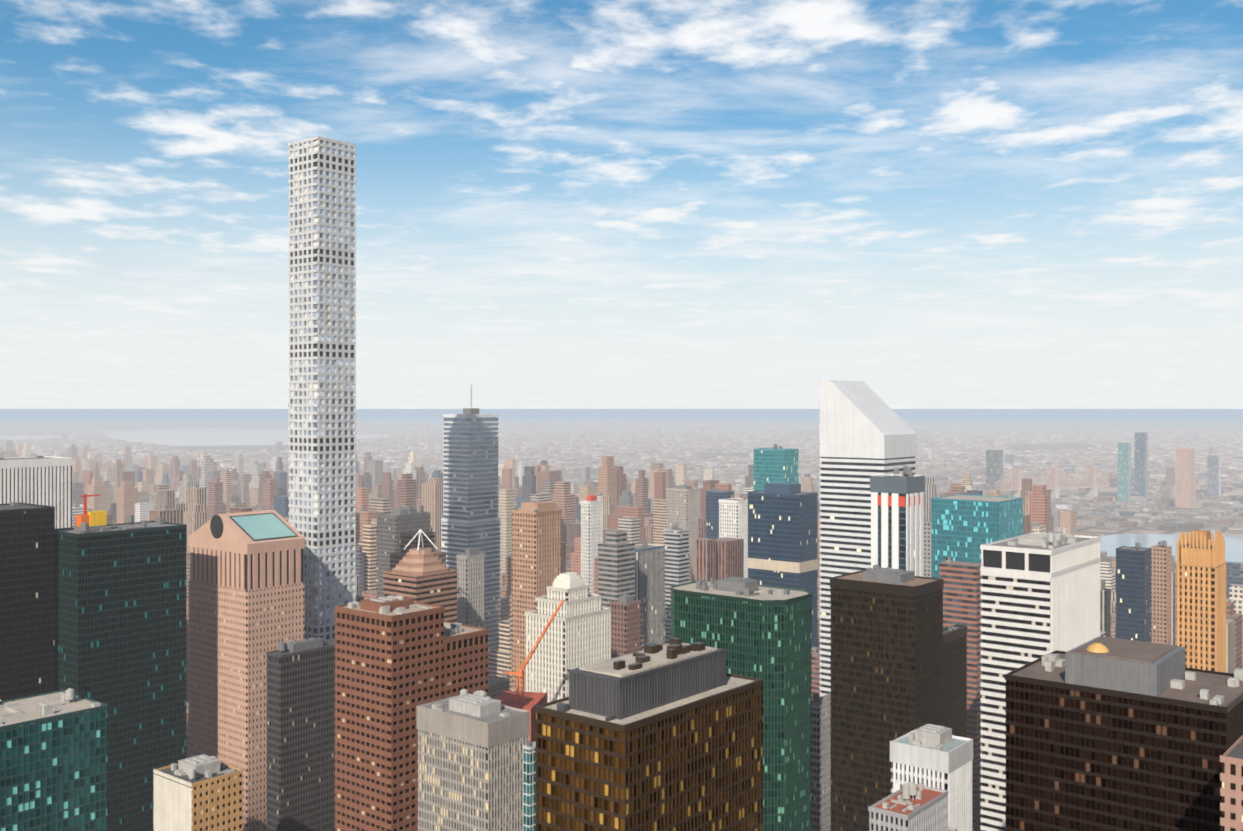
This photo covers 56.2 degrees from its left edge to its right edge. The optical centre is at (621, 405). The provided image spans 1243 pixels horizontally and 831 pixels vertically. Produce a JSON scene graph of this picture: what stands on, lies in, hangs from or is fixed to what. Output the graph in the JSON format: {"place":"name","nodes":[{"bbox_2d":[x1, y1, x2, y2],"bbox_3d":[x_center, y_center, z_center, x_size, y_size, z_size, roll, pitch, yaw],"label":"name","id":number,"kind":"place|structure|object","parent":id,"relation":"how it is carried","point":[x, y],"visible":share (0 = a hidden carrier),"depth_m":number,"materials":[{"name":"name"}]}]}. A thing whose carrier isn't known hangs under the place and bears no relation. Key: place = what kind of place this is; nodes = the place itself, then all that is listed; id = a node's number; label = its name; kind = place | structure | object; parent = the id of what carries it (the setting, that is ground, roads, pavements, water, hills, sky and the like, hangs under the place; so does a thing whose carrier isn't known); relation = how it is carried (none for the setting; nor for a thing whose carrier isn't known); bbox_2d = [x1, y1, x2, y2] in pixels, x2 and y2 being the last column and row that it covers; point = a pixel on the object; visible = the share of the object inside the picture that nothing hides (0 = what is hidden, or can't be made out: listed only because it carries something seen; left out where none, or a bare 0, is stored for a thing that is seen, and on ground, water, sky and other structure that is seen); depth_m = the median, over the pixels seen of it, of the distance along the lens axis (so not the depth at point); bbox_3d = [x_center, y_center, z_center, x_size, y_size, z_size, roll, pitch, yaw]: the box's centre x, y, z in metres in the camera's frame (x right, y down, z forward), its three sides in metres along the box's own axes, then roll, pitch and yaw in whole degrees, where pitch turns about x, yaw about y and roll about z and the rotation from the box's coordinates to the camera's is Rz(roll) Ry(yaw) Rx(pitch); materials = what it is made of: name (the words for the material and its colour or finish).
{"place":"outdoors","nodes":[
{"label":"outdoors","id":0,"kind":"place"},
{"bbox_2d":[0,502,54,700],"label":"black tower","id":1,"kind":"structure","parent":0,"point":[27,599],"depth_m":598.23,"materials":[{"name":"black glass"}]},
{"bbox_2d":[55,494,186,830],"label":"green tower","id":2,"kind":"structure","parent":0,"point":[120,620],"depth_m":619.35,"materials":[{"name":"green glass"}]},
{"bbox_2d":[266,637,334,830],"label":"dark tower","id":3,"kind":"structure","parent":0,"point":[300,734],"depth_m":590.40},
{"bbox_2d":[376,505,430,597],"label":"dark tower","id":4,"kind":"structure","parent":0,"point":[393,525],"depth_m":987.56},
{"bbox_2d":[335,595,488,830],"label":"brown tower","id":5,"kind":"structure","parent":0,"point":[398,659],"depth_m":506.13,"materials":[{"name":"brown brick"}]},
{"bbox_2d":[417,689,529,830],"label":"grey tower","id":6,"kind":"structure","parent":0,"point":[470,763],"depth_m":434.15,"materials":[{"name":"grey concrete"}]},
{"bbox_2d":[580,495,602,593],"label":"building","id":7,"kind":"structure","parent":0,"point":[591,522],"depth_m":1147.22,"materials":[{"name":"white concrete"}]},
{"bbox_2d":[0,409,1242,830],"bbox_3d":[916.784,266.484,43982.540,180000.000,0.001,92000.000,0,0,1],"label":"ground","id":8,"kind":"structure","parent":0,"point":[386,413],"depth_m":38893.89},
{"bbox_2d":[0,456,72,528],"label":"striped tower","id":9,"kind":"structure","parent":8,"relation":"on","point":[43,480],"depth_m":876.17,"materials":[{"name":"white concrete"}]},
{"bbox_2d":[0,688,107,830],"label":"teal tower","id":10,"kind":"structure","parent":8,"relation":"on","point":[53,760],"depth_m":467.62,"materials":[{"name":"teal glass"}]},
{"bbox_2d":[153,754,242,830],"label":"tan block","id":11,"kind":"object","parent":8,"relation":"on","point":[202,792],"visible":1,"depth_m":486.37,"materials":[{"name":"beige concrete"}]},
{"bbox_2d":[188,510,304,830],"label":"skyscraper","id":12,"kind":"structure","parent":8,"relation":"on","point":[246,598],"depth_m":670.79,"materials":[{"name":"pink stone"}]},
{"bbox_2d":[288,136,355,641],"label":"skyscraper","id":13,"kind":"structure","parent":8,"relation":"on","point":[322,346],"depth_m":735.06,"materials":[{"name":"white concrete"}]},
{"bbox_2d":[383,529,457,622],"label":"stepped-top building","id":14,"kind":"structure","parent":8,"relation":"on","point":[425,575],"depth_m":780.19,"materials":[{"name":"stone"}]},
{"bbox_2d":[456,547,484,627],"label":"building","id":15,"kind":"structure","parent":8,"relation":"on","point":[471,584],"depth_m":859.20,"materials":[{"name":"grey concrete"}]},
{"bbox_2d":[441,384,500,676],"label":"skyscraper","id":16,"kind":"structure","parent":8,"relation":"on","point":[471,518],"depth_m":1007.80,"materials":[{"name":"glass"}]},
{"bbox_2d":[522,741,535,830],"bbox_3d":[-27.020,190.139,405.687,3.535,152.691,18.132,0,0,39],"label":"glass building","id":17,"kind":"structure","parent":8,"relation":"on","point":[529,786],"depth_m":398.93,"materials":[{"name":"teal glass"}]},
{"bbox_2d":[495,599,564,741],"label":"luffing crane","id":18,"kind":"object","parent":8,"relation":"on","point":[527,701],"visible":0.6,"depth_m":601.63,"materials":[{"name":"metal"}]},
{"bbox_2d":[511,501,561,691],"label":"brown tower","id":19,"kind":"structure","parent":8,"relation":"on","point":[536,549],"depth_m":802.11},
{"bbox_2d":[525,572,610,702],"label":"stepped building","id":20,"kind":"structure","parent":8,"relation":"on","point":[577,634],"depth_m":655.54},
{"bbox_2d":[0,417,1242,830],"bbox_3d":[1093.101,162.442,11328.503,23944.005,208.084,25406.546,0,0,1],"label":"city buildings","id":21,"kind":"structure","parent":8,"relation":"on","point":[640,465],"depth_m":2781.34,"materials":[{"name":"concrete"}]},
{"bbox_2d":[534,637,763,830],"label":"bronze tower","id":22,"kind":"structure","parent":8,"relation":"on","point":[658,737],"depth_m":299.14,"materials":[{"name":"brown glass"}]},
{"bbox_2d":[68,424,1242,474],"bbox_3d":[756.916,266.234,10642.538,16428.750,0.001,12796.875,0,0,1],"label":"land","id":23,"kind":"structure","parent":8,"relation":"on","point":[1035,447],"depth_m":12402.61,"materials":[{"name":"grey"}]},
{"bbox_2d":[666,484,700,581],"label":"building","id":24,"kind":"structure","parent":8,"relation":"on","point":[683,506],"depth_m":1348.56,"materials":[{"name":"grey concrete"}]},
{"bbox_2d":[753,444,798,490],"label":"teal tower","id":25,"kind":"structure","parent":8,"relation":"on","point":[775,463],"depth_m":1080.17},
{"bbox_2d":[811,692,830,830],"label":"tower","id":26,"kind":"structure","parent":8,"relation":"on","point":[820,763],"depth_m":602.52,"materials":[{"name":"grey concrete"}]},
{"bbox_2d":[820,380,915,696],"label":"skyscraper","id":27,"kind":"structure","parent":8,"relation":"on","point":[866,431],"depth_m":707.20,"materials":[{"name":"white metal"}]},
{"bbox_2d":[943,624,966,737],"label":"high-rise building","id":28,"kind":"structure","parent":8,"relation":"on","point":[955,677],"depth_m":594.04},
{"bbox_2d":[931,494,1022,577],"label":"office building","id":29,"kind":"structure","parent":8,"relation":"on","point":[964,528],"depth_m":825.15,"materials":[{"name":"teal glass"}]},
{"bbox_2d":[986,449,1002,490],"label":"high-rise tower","id":30,"kind":"structure","parent":8,"relation":"on","point":[994,466],"depth_m":3580.42,"materials":[{"name":"grey glass"}]},
{"bbox_2d":[995,466,1148,497],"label":"bridge","id":31,"kind":"structure","parent":8,"relation":"on","point":[1091,480],"depth_m":3229.40,"materials":[{"name":"grey metal"}]},
{"bbox_2d":[1005,636,1242,830],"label":"dark tower","id":32,"kind":"structure","parent":8,"relation":"on","point":[1103,733],"depth_m":339.86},
{"bbox_2d":[1117,442,1130,501],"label":"tower","id":33,"kind":"structure","parent":8,"relation":"on","point":[1124,471],"depth_m":3172.63,"materials":[{"name":"glass"}]},
{"bbox_2d":[1134,432,1147,497],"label":"tower","id":34,"kind":"structure","parent":8,"relation":"on","point":[1140,463],"depth_m":3271.79,"materials":[{"name":"blue glass"}]},
{"bbox_2d":[1175,448,1194,507],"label":"tower","id":35,"kind":"structure","parent":8,"relation":"on","point":[1184,477],"depth_m":2973.21,"materials":[{"name":"pink concrete"}]},
{"bbox_2d":[1175,530,1226,672],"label":"skyscraper","id":36,"kind":"structure","parent":8,"relation":"on","point":[1201,601],"depth_m":631.61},
{"bbox_2d":[1207,454,1220,496],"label":"tower","id":37,"kind":"structure","parent":8,"relation":"on","point":[1213,474],"depth_m":3366.79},
{"bbox_2d":[1220,735,1242,830],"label":"building","id":38,"kind":"structure","parent":8,"relation":"on","point":[1231,789],"depth_m":280.84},
{"bbox_2d":[0,416,1242,562],"bbox_3d":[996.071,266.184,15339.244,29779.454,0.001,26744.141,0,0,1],"label":"river water","id":39,"kind":"structure","parent":0,"point":[1109,544],"depth_m":11070.25,"materials":[{"name":"blue liquid"}]},
{"bbox_2d":[0,0,1242,408],"label":"sky","id":40,"kind":"structure","parent":0,"point":[561,204],"materials":[{"name":"blue"}]},
{"bbox_2d":[609,592,641,658],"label":"building","id":41,"kind":"structure","parent":0,"point":[626,624],"depth_m":757.15,"materials":[{"name":"pink concrete"}]},
{"bbox_2d":[627,540,664,644],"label":"building","id":42,"kind":"structure","parent":0,"point":[650,576],"depth_m":904.20,"materials":[{"name":"grey glass"}]},
{"bbox_2d":[664,523,688,643],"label":"grey tower","id":43,"kind":"structure","parent":0,"point":[676,541],"depth_m":1017.16,"materials":[{"name":"grey concrete"}]},
{"bbox_2d":[706,488,733,538],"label":"blue tower","id":44,"kind":"structure","parent":0,"point":[714,495],"depth_m":1249.04,"materials":[{"name":"blue glass"}]},
{"bbox_2d":[718,498,747,577],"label":"white tower","id":45,"kind":"structure","parent":0,"point":[733,517],"depth_m":1117.42,"materials":[{"name":"white concrete"}]},
{"bbox_2d":[671,576,811,830],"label":"green tower","id":46,"kind":"structure","parent":0,"point":[754,628],"depth_m":522.83,"materials":[{"name":"green glass"}]},
{"bbox_2d":[748,482,817,646],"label":"blue tower","id":47,"kind":"structure","parent":0,"point":[782,534],"depth_m":903.87,"materials":[{"name":"blue glass"}]},
{"bbox_2d":[830,564,943,830],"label":"black tower","id":48,"kind":"structure","parent":0,"point":[886,658],"depth_m":564.74,"materials":[{"name":"black glass"}]},
{"bbox_2d":[870,466,924,576],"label":"white tower","id":49,"kind":"structure","parent":0,"point":[897,520],"depth_m":635.63,"materials":[{"name":"white concrete"}]},
{"bbox_2d":[868,782,957,830],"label":"building","id":50,"kind":"structure","parent":0,"point":[910,806],"depth_m":357.27,"materials":[{"name":"white concrete"}]},
{"bbox_2d":[890,724,972,830],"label":"white tower","id":51,"kind":"structure","parent":0,"point":[935,756],"depth_m":398.13,"materials":[{"name":"white concrete"}]},
{"bbox_2d":[980,527,1100,830],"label":"white tower","id":52,"kind":"structure","parent":0,"point":[1040,596],"depth_m":543.35,"materials":[{"name":"white concrete"}]},
{"bbox_2d":[1116,542,1151,641],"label":"dark tower","id":53,"kind":"structure","parent":0,"point":[1133,593],"depth_m":890.53,"materials":[{"name":"blue glass"}]},
{"bbox_2d":[1150,540,1171,644],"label":"brown tower","id":54,"kind":"structure","parent":0,"point":[1161,592],"depth_m":946.86,"materials":[{"name":"concrete"}]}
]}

